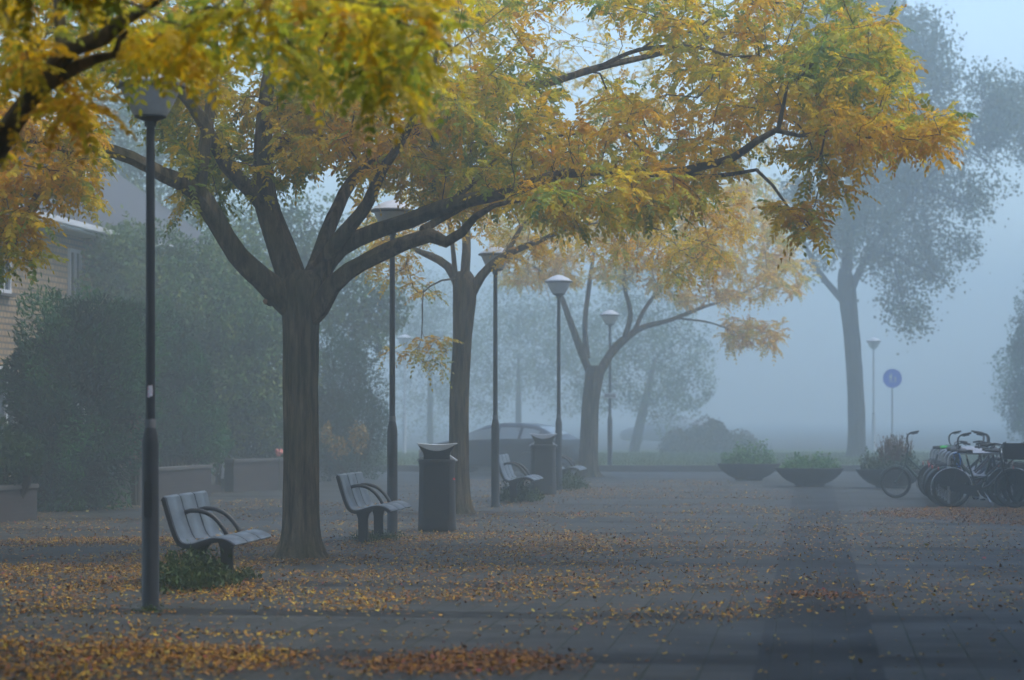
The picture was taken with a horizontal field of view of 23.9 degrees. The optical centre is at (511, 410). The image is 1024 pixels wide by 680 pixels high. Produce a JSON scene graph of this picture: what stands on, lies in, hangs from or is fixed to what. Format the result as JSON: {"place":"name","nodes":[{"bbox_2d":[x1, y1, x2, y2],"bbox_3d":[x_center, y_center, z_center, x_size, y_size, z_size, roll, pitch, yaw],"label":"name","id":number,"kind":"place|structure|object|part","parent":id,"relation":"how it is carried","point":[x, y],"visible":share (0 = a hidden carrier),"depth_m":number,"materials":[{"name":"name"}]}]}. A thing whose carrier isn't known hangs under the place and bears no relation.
{"place":"outdoors","nodes":[
{"label":"outdoors","id":0,"kind":"place"},
{"bbox_2d":[0,423,1023,679],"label":"ground","id":1,"kind":"structure","parent":0,"point":[708,647],"depth_m":23.29,"materials":[{"name":"tile"}]},
{"bbox_2d":[35,1,162,24],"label":"autumn tree","id":2,"kind":"object","parent":1,"relation":"on","point":[43,14],"depth_m":34.52,"materials":[{"name":"yellow plant"}]},
{"bbox_2d":[114,71,185,611],"bbox_3d":[-3.079,-0.610,20.584,0.610,4.620,0.610,0,0,7],"label":"street lamp","id":3,"kind":"object","parent":1,"relation":"on","point":[155,110],"visible":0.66,"depth_m":20.54,"materials":[{"name":"black metal"}]},
{"bbox_2d":[130,603,171,611],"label":"weed clump","id":4,"kind":"object","parent":1,"relation":"on","point":[150,609],"visible":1,"depth_m":20.42,"materials":[{"name":"green plant"}]},
{"bbox_2d":[0,474,336,522],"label":"soil bed","id":5,"kind":"object","parent":1,"relation":"on","point":[64,512],"depth_m":41.65,"materials":[{"name":"brown soil"}]},
{"bbox_2d":[0,484,38,521],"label":"garden wall","id":6,"kind":"structure","parent":5,"relation":"on","point":[15,505],"depth_m":37.35,"materials":[{"name":"concrete"}]},
{"bbox_2d":[0,414,46,498],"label":"leafy shrub","id":7,"kind":"object","parent":5,"relation":"on","point":[12,454],"visible":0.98,"depth_m":37.41,"materials":[{"name":"green plant"}]},
{"bbox_2d":[0,270,168,511],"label":"conifer hedge","id":8,"kind":"object","parent":5,"relation":"on","point":[74,350],"visible":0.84,"depth_m":40.99,"materials":[{"name":"green plant"}]},
{"bbox_2d":[0,114,227,479],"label":"brick house","id":9,"kind":"structure","parent":5,"relation":"on","point":[130,197],"depth_m":54.30,"materials":[{"name":"brick"}]},
{"bbox_2d":[0,366,13,433],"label":"window","id":10,"kind":"structure","parent":9,"relation":"in","point":[2,408],"depth_m":50.00,"materials":[{"name":"white paint"}]},
{"bbox_2d":[0,241,15,296],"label":"window","id":11,"kind":"structure","parent":9,"relation":"in","point":[7,290],"depth_m":50.15,"materials":[{"name":"white paint"}]},
{"bbox_2d":[67,248,81,303],"bbox_3d":[-9.870,-3.018,54.779,0.160,1.295,1.000,0,0,7],"label":"window","id":12,"kind":"structure","parent":9,"relation":"in","point":[74,265],"depth_m":54.74,"materials":[{"name":"white paint"}]},
{"bbox_2d":[0,0,232,36],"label":"autumn tree","id":13,"kind":"object","parent":5,"relation":"on","point":[131,6],"visible":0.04,"depth_m":45.06,"materials":[{"name":"yellow plant"}]},
{"bbox_2d":[99,465,212,504],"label":"garden wall","id":14,"kind":"structure","parent":5,"relation":"on","point":[173,480],"depth_m":46.68,"materials":[{"name":"concrete"}]},
{"bbox_2d":[112,287,235,474],"bbox_3d":[-6.915,-0.395,49.026,3.192,4.270,2.835,0,0,-32],"label":"hedge shrub","id":15,"kind":"object","parent":5,"relation":"on","point":[179,442],"visible":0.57,"depth_m":48.60,"materials":[{"name":"green plant"}]},
{"bbox_2d":[71,204,325,467],"bbox_3d":[-7.296,-1.463,54.562,6.408,6.478,6.528,0,0,7],"label":"garden tree","id":16,"kind":"object","parent":5,"relation":"on","point":[229,320],"visible":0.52,"depth_m":53.16,"materials":[{"name":"green plant"}]},
{"bbox_2d":[211,485,220,492],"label":"garden steps","id":17,"kind":"structure","parent":5,"relation":"on","point":[215,488],"depth_m":50.25,"materials":[{"name":"concrete"}]},
{"bbox_2d":[211,453,226,486],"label":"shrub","id":18,"kind":"object","parent":5,"relation":"on","point":[219,479],"visible":0.49,"depth_m":53.52,"materials":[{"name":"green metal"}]},
{"bbox_2d":[193,415,334,486],"bbox_3d":[-5.838,0.802,55.523,1.978,1.883,4.485,0,0,24],"label":"clipped hedge","id":19,"kind":"object","parent":5,"relation":"on","point":[247,453],"visible":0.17,"depth_m":54.35,"materials":[{"name":"green plant"}]},
{"bbox_2d":[140,539,247,593],"bbox_3d":[-3.020,1.476,23.289,1.013,0.503,1.906,0,0,7],"label":"weed clump","id":20,"kind":"object","parent":1,"relation":"on","point":[189,573],"visible":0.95,"depth_m":22.91,"materials":[{"name":"green plant"}]},
{"bbox_2d":[161,491,271,574],"bbox_3d":[-2.913,1.258,23.979,0.729,0.885,1.626,0,0,7],"label":"park bench","id":21,"kind":"object","parent":1,"relation":"on","point":[191,518],"visible":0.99,"depth_m":23.77,"materials":[{"name":"metal"}]},
{"bbox_2d":[229,563,261,580],"bbox_3d":[-2.679,1.619,24.376,0.343,0.184,0.582,0,0,28],"label":"weed clump","id":22,"kind":"object","parent":1,"relation":"on","point":[249,573],"visible":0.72,"depth_m":24.34,"materials":[{"name":"green plant"}]},
{"bbox_2d":[0,0,493,177],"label":"autumn tree","id":23,"kind":"object","parent":1,"relation":"on","point":[169,53],"visible":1,"depth_m":14.63,"materials":[{"name":"yellow plant"}]},
{"bbox_2d":[224,457,282,491],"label":"garden wall","id":24,"kind":"structure","parent":1,"relation":"on","point":[251,474],"depth_m":51.20,"materials":[{"name":"concrete"}]},
{"bbox_2d":[275,449,282,485],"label":"flower","id":25,"kind":"object","parent":1,"relation":"on","point":[279,453],"visible":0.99,"depth_m":51.99,"materials":[{"name":"pink plant"}]},
{"bbox_2d":[203,184,416,365],"bbox_3d":[-5.627,-2.233,64.880,5.797,7.867,5.344,0,0,28],"label":"distant tree","id":26,"kind":"object","parent":1,"relation":"on","point":[369,330],"visible":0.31,"depth_m":64.10,"materials":[{"name":"green plant"}]},
{"bbox_2d":[320,420,368,472],"bbox_3d":[-3.832,0.955,55.064,1.206,1.507,0.691,0,0,7],"label":"yellow shrub","id":27,"kind":"object","parent":1,"relation":"on","point":[344,444],"visible":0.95,"depth_m":55.02,"materials":[{"name":"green plant"}]},
{"bbox_2d":[318,320,397,481],"bbox_3d":[-4.075,-0.249,57.982,3.151,3.971,2.448,0,0,31],"label":"round conifer","id":28,"kind":"object","parent":1,"relation":"on","point":[338,419],"visible":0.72,"depth_m":57.59,"materials":[{"name":"green plant"}]},
{"bbox_2d":[336,471,410,541],"bbox_3d":[-1.809,1.258,31.868,0.729,0.885,1.626,0,0,7],"label":"park bench","id":29,"kind":"object","parent":1,"relation":"on","point":[353,487],"visible":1,"depth_m":31.59,"materials":[{"name":"metal"}]},
{"bbox_2d":[341,529,414,542],"bbox_3d":[-1.809,1.632,31.898,1.062,0.156,1.654,0,0,32],"label":"weed clump","id":30,"kind":"object","parent":1,"relation":"on","point":[376,536],"visible":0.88,"depth_m":31.83,"materials":[{"name":"green plant"}]},
{"bbox_2d":[370,200,412,533],"bbox_3d":[-1.656,-0.610,33.449,0.610,4.620,0.610,0,0,7],"label":"street lamp","id":31,"kind":"object","parent":1,"relation":"on","point":[389,209],"visible":0.69,"depth_m":33.40,"materials":[{"name":"black metal"}]},
{"bbox_2d":[417,443,457,531],"bbox_3d":[-1.064,1.077,34.343,0.581,1.245,0.544,0,0,0],"label":"litter bin","id":32,"kind":"object","parent":1,"relation":"on","point":[437,508],"visible":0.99,"depth_m":34.08,"materials":[{"name":"grey metal"}]},
{"bbox_2d":[424,466,448,518],"bbox_3d":[-1.064,1.150,34.080,0.360,0.740,0.006,0,0,0],"label":"trash bin panel","id":33,"kind":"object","parent":32,"relation":"in","point":[436,478],"depth_m":34.07,"materials":[{"name":"grey metal"}]},
{"bbox_2d":[478,246,505,506],"bbox_3d":[-0.295,-0.610,42.815,0.610,4.620,0.610,0,0,7],"label":"street lamp","id":34,"kind":"object","parent":1,"relation":"on","point":[485,256],"visible":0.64,"depth_m":42.77,"materials":[{"name":"black metal"}]},
{"bbox_2d":[419,423,579,474],"bbox_3d":[-0.334,1.010,65.593,4.310,1.380,2.100,0,0,27],"label":"parked car","id":35,"kind":"object","parent":1,"relation":"on","point":[516,440],"visible":0.38,"depth_m":64.69,"materials":[{"name":"grey paint"}]},
{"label":"side window","id":36,"kind":"part","parent":35,"relation":"part of","materials":[{"name":"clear glass"}]},
{"bbox_3d":[-0.073,0.592,64.640,0.600,0.324,0.210,0,0,27],"label":"side window","id":37,"kind":"part","parent":35,"relation":"part of","materials":[{"name":"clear glass"}]},
{"bbox_3d":[0.485,0.595,64.358,0.490,0.290,0.208,0,0,27],"label":"side window","id":38,"kind":"part","parent":35,"relation":"part of","materials":[{"name":"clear glass"}]},
{"bbox_3d":[1.123,0.524,64.851,0.460,0.214,0.978,0,0,27],"label":"rear window","id":39,"kind":"part","parent":35,"relation":"part of","materials":[{"name":"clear glass"}]},
{"bbox_2d":[0,477,1023,679],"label":"fallen leaves","id":40,"kind":"object","parent":1,"relation":"on","point":[439,660],"visible":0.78,"depth_m":22.96,"materials":[{"name":"orange plant"}]},
{"bbox_2d":[499,454,542,502],"bbox_3d":[0.145,1.258,45.386,0.729,0.885,1.626,0,0,7],"label":"park bench","id":41,"kind":"object","parent":1,"relation":"on","point":[506,471],"visible":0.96,"depth_m":45.00,"materials":[{"name":"metal"}]},
{"bbox_2d":[499,475,544,502],"bbox_3d":[0.113,1.443,45.390,1.024,0.545,1.424,0,0,7],"label":"weed clump","id":42,"kind":"object","parent":1,"relation":"on","point":[525,494],"visible":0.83,"depth_m":45.23,"materials":[{"name":"green plant"}]},
{"bbox_2d":[424,263,620,429],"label":"distant tree","id":43,"kind":"object","parent":1,"relation":"on","point":[519,385],"visible":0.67,"depth_m":107.91,"materials":[{"name":"green plant"}]},
{"bbox_2d":[529,433,557,494],"bbox_3d":[0.641,1.077,49.402,0.581,1.245,0.544,0,0,0],"label":"litter bin","id":44,"kind":"object","parent":1,"relation":"on","point":[543,456],"visible":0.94,"depth_m":49.14,"materials":[{"name":"grey metal"}]},
{"bbox_2d":[535,449,551,485],"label":"door","id":45,"kind":"structure","parent":44,"relation":"in","point":[543,457],"depth_m":49.13,"materials":[{"name":"grey metal"}]},
{"bbox_2d":[545,275,572,490],"bbox_3d":[1.001,-0.610,51.792,0.610,4.620,0.610,0,0,7],"label":"street lamp","id":46,"kind":"object","parent":1,"relation":"on","point":[558,285],"visible":0.99,"depth_m":51.73,"materials":[{"name":"black metal"}]},
{"bbox_2d":[558,467,590,490],"bbox_3d":[1.179,1.461,52.090,1.021,0.530,1.624,0,0,7],"label":"weed clump","id":47,"kind":"object","parent":1,"relation":"on","point":[570,482],"visible":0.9,"depth_m":51.92,"materials":[{"name":"green plant"}]},
{"bbox_2d":[562,454,586,488],"bbox_3d":[1.205,1.258,52.986,0.729,0.885,1.626,0,0,7],"label":"park bench","id":48,"kind":"object","parent":1,"relation":"on","point":[574,467],"visible":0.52,"depth_m":52.70,"materials":[{"name":"metal"}]},
{"bbox_2d":[215,465,977,471],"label":"kerb","id":49,"kind":"structure","parent":1,"relation":"on","point":[640,468],"depth_m":67.80,"materials":[{"name":"concrete"}]},
{"bbox_2d":[232,450,1023,464],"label":"verge","id":50,"kind":"structure","parent":1,"relation":"on","point":[777,451],"depth_m":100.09,"materials":[{"name":"green plant"}]},
{"bbox_2d":[72,83,257,255],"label":"garden tree","id":51,"kind":"object","parent":50,"relation":"on","point":[140,177],"visible":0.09,"depth_m":72.01,"materials":[{"name":"green plant"}]},
{"bbox_2d":[397,334,411,452],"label":"street lamp","id":52,"kind":"object","parent":50,"relation":"on","point":[403,339],"visible":0.91,"depth_m":91.94,"materials":[{"name":"metal"}]},
{"bbox_2d":[600,310,619,464],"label":"street lamp","id":53,"kind":"object","parent":50,"relation":"on","point":[609,317],"visible":0.94,"depth_m":69.74,"materials":[{"name":"grey metal"}]},
{"bbox_2d":[655,414,762,453],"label":"mound shrub","id":54,"kind":"object","parent":50,"relation":"on","point":[714,435],"visible":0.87,"depth_m":95.55,"materials":[{"name":"green plant"}]},
{"bbox_2d":[866,338,880,451],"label":"street lamp","id":55,"kind":"object","parent":50,"relation":"on","point":[873,343],"visible":0.94,"depth_m":95.95,"materials":[{"name":"metal"}]},
{"bbox_2d":[882,368,901,438],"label":"footpath sign","id":56,"kind":"object","parent":50,"relation":"on","point":[892,378],"visible":0.97,"depth_m":88.93,"materials":[{"name":"blue metal"}]},
{"bbox_2d":[763,0,1023,457],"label":"broad leaved tree","id":57,"kind":"object","parent":50,"relation":"on","point":[1002,110],"visible":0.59,"depth_m":84.58,"materials":[{"name":"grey plant"}]},
{"bbox_2d":[563,256,719,451],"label":"distant tree","id":58,"kind":"object","parent":1,"relation":"on","point":[642,408],"visible":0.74,"depth_m":99.06,"materials":[{"name":"green plant"}]},
{"bbox_2d":[715,439,780,480],"bbox_3d":[5.824,1.189,59.465,1.565,1.022,1.565,0,0,39],"label":"bowl planter","id":59,"kind":"object","parent":1,"relation":"on","point":[746,465],"visible":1,"depth_m":59.06,"materials":[{"name":"grey concrete"}]},
{"bbox_2d":[753,482,885,679],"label":"paving strip","id":60,"kind":"object","parent":1,"relation":"on","point":[806,647],"visible":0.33,"depth_m":20.15,"materials":[{"name":"grey concrete"}]},
{"bbox_2d":[775,451,843,485],"bbox_3d":[6.756,1.270,54.890,1.570,0.860,1.572,0,0,7],"label":"bowl planter","id":61,"kind":"object","parent":60,"relation":"on","point":[814,471],"visible":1,"depth_m":54.45,"materials":[{"name":"concrete"}]},
{"bbox_2d":[855,432,925,487],"bbox_3d":[8.420,1.081,53.514,1.636,1.238,1.570,0,0,7],"label":"bowl planter","id":62,"kind":"object","parent":1,"relation":"on","point":[871,470],"visible":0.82,"depth_m":53.25,"materials":[{"name":"plant"}]},
{"bbox_2d":[881,430,963,497],"bbox_3d":[8.059,1.047,47.193,1.719,1.310,0.619,0,-3,7],"label":"bicycle","id":63,"kind":"object","parent":1,"relation":"on","point":[901,469],"visible":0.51,"depth_m":47.21,"materials":[{"name":"black metal"}]},
{"bbox_2d":[932,447,974,468],"bbox_3d":[9.003,1.212,48.432,1.152,0.976,0.052,0,0,7],"label":"bicycle hoop","id":64,"kind":"object","parent":1,"relation":"on","point":[933,453],"visible":0.25,"depth_m":48.48,"materials":[{"name":"metal"}]},
{"bbox_2d":[921,430,988,496],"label":"bicycle","id":65,"kind":"object","parent":1,"relation":"on","point":[955,432],"visible":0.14,"depth_m":47.46,"materials":[{"name":"black metal"}]},
{"bbox_2d":[927,430,987,491],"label":"bicycle","id":66,"kind":"object","parent":1,"relation":"on","point":[983,436],"visible":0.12,"depth_m":48.09,"materials":[{"name":"black metal"}]},
{"bbox_2d":[930,446,985,489],"bbox_3d":[9.136,1.212,49.512,1.152,0.976,0.052,0,0,7],"label":"bicycle hoop","id":67,"kind":"object","parent":1,"relation":"on","point":[931,450],"visible":0.2,"depth_m":49.55,"materials":[{"name":"metal"}]},
{"bbox_2d":[916,444,1000,497],"bbox_3d":[8.733,1.162,46.851,1.789,1.079,0.608,0,-2,7],"label":"bicycle","id":68,"kind":"object","parent":1,"relation":"on","point":[922,470],"visible":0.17,"depth_m":46.89,"materials":[{"name":"black metal"}]},
{"bbox_2d":[922,431,995,496],"bbox_3d":[8.743,1.047,46.203,1.789,1.310,0.619,0,3,7],"label":"bicycle","id":69,"kind":"object","parent":1,"relation":"on","point":[950,460],"visible":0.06,"depth_m":46.27,"materials":[{"name":"black metal"}]},
{"bbox_2d":[935,448,994,494],"bbox_3d":[8.869,1.212,47.352,1.152,0.976,0.052,0,0,7],"label":"bicycle hoop","id":70,"kind":"object","parent":1,"relation":"on","point":[965,448],"visible":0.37,"depth_m":47.38,"materials":[{"name":"metal"}]},
{"bbox_2d":[922,440,1014,497],"bbox_3d":[8.632,1.134,45.628,1.789,1.136,0.617,0,2,5],"label":"bicycle","id":71,"kind":"object","parent":1,"relation":"on","point":[928,469],"visible":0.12,"depth_m":45.66,"materials":[{"name":"black metal"}]},
{"bbox_2d":[938,449,998,495],"bbox_3d":[8.735,1.212,46.272,1.152,0.976,0.052,0,0,7],"label":"bicycle hoop","id":72,"kind":"object","parent":1,"relation":"on","point":[940,453],"visible":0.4,"depth_m":46.31,"materials":[{"name":"metal"}]},
{"bbox_2d":[921,432,1018,500],"bbox_3d":[8.449,1.047,44.552,1.789,1.309,0.619,0,-3,9],"label":"bicycle","id":73,"kind":"object","parent":1,"relation":"on","point":[983,464],"visible":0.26,"depth_m":44.55,"materials":[{"name":"black metal"}]},
{"bbox_2d":[924,442,1020,502],"bbox_3d":[8.418,1.133,44.068,1.789,1.136,0.617,0,2,7],"label":"bicycle","id":74,"kind":"object","parent":1,"relation":"on","point":[975,474],"visible":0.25,"depth_m":44.05,"materials":[{"name":"black metal"}]},
{"bbox_2d":[941,450,1003,498],"bbox_3d":[8.601,1.212,45.192,1.152,0.976,0.052,0,0,7],"label":"bicycle hoop","id":75,"kind":"object","parent":1,"relation":"on","point":[943,454],"visible":0.3,"depth_m":45.23,"materials":[{"name":"metal"}]},
{"bbox_2d":[925,442,1020,501],"bbox_3d":[8.359,1.134,43.668,1.789,1.136,0.617,0,3,6],"label":"bicycle","id":76,"kind":"object","parent":1,"relation":"on","point":[936,465],"visible":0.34,"depth_m":43.63,"materials":[{"name":"black metal"}]},
{"bbox_2d":[932,441,1014,501],"bbox_3d":[8.623,1.134,45.166,1.789,1.136,0.617,0,3,5],"label":"bicycle","id":77,"kind":"object","parent":1,"relation":"on","point":[966,443],"visible":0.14,"depth_m":45.12,"materials":[{"name":"black metal"}]},
{"bbox_2d":[925,446,1023,506],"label":"bicycle","id":78,"kind":"object","parent":1,"relation":"on","point":[989,491],"visible":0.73,"depth_m":43.02,"materials":[{"name":"black metal"}]},
{"bbox_2d":[944,451,1007,500],"bbox_3d":[8.468,1.212,44.112,1.152,0.976,0.052,0,0,7],"label":"bicycle hoop","id":79,"kind":"object","parent":1,"relation":"on","point":[945,461],"visible":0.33,"depth_m":44.15,"materials":[{"name":"metal"}]},
{"bbox_2d":[929,432,1023,504],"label":"bicycle","id":80,"kind":"object","parent":1,"relation":"on","point":[965,434],"visible":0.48,"depth_m":43.45,"materials":[{"name":"black metal"}]},
{"bbox_2d":[930,442,1023,507],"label":"bicycle","id":81,"kind":"object","parent":1,"relation":"on","point":[953,478],"visible":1,"depth_m":42.53,"materials":[{"name":"black metal"}]},
{"bbox_2d":[947,452,1012,503],"bbox_3d":[8.334,1.212,43.032,1.152,0.976,0.052,0,0,7],"label":"bicycle hoop","id":82,"kind":"object","parent":1,"relation":"on","point":[973,453],"visible":0.5,"depth_m":43.03,"materials":[{"name":"metal"}]},
{"bbox_2d":[984,273,1023,441],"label":"distant tree","id":83,"kind":"object","parent":1,"relation":"on","point":[1016,354],"visible":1,"depth_m":87.97,"materials":[{"name":"green plant"}]},
{"bbox_2d":[993,463,1023,501],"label":"bicycle","id":84,"kind":"object","parent":1,"relation":"on","point":[1013,484],"visible":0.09,"depth_m":44.16,"materials":[{"name":"black metal"}]},
{"bbox_2d":[1000,485,1022,501],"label":"bicycle","id":85,"kind":"object","parent":1,"relation":"on","point":[1006,496],"visible":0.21,"depth_m":43.60,"materials":[{"name":"black metal"}]},
{"bbox_2d":[1005,464,1023,506],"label":"bicycle","id":86,"kind":"object","parent":1,"relation":"on","point":[1015,478],"visible":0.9,"depth_m":42.84,"materials":[{"name":"black metal"}]},
{"bbox_3d":[-2.485,1.695,27.925,1.910,0.001,1.857,0,0,7],"label":"soil patch","id":87,"kind":"object","parent":1,"relation":"on","visible":0},
{"bbox_2d":[0,0,977,559],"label":"autumn tree","id":88,"kind":"object","parent":87,"relation":"on","point":[822,86],"visible":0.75,"depth_m":27.36,"materials":[{"name":"yellow plant"}]},
{"bbox_3d":[-0.886,1.695,40.121,1.771,0.001,1.872,0,0,34],"label":"soil patch","id":89,"kind":"object","parent":1,"relation":"on","visible":0},
{"bbox_2d":[292,0,763,513],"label":"autumn tree","id":90,"kind":"object","parent":89,"relation":"on","point":[466,284],"visible":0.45,"depth_m":39.95,"materials":[{"name":"yellow plant"}]},
{"bbox_3d":[1.960,1.695,62.317,1.764,0.001,1.940,0,0,7],"label":"soil patch","id":91,"kind":"object","parent":1,"relation":"on","visible":0},
{"bbox_2d":[455,0,821,476],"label":"autumn tree","id":92,"kind":"object","parent":91,"relation":"on","point":[588,446],"visible":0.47,"depth_m":62.08,"materials":[{"name":"yellow plant"}]},
{"bbox_2d":[0,0,1023,423],"label":"sky","id":93,"kind":"structure","parent":0,"point":[946,378],"materials":[{"name":"blue"}]},
{"bbox_2d":[250,442,1022,447],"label":"road","id":94,"kind":"structure","parent":0,"point":[769,445],"depth_m":122.41,"materials":[{"name":"grey asphalt"}]},
{"bbox_2d":[373,255,498,443],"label":"distant tree","id":95,"kind":"object","parent":94,"relation":"on","point":[428,324],"visible":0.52,"depth_m":111.88,"materials":[{"name":"green plant"}]},
{"bbox_2d":[620,416,703,442],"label":"parked car","id":96,"kind":"object","parent":94,"relation":"on","point":[649,433],"visible":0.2,"depth_m":121.15,"materials":[{"name":"silver metal"}]},
{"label":"side window","id":97,"kind":"part","parent":96,"relation":"part of","materials":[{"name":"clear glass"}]},
{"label":"side window","id":98,"kind":"part","parent":96,"relation":"part of","materials":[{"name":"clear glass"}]},
{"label":"side window","id":99,"kind":"part","parent":96,"relation":"part of","materials":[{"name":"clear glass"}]}
]}

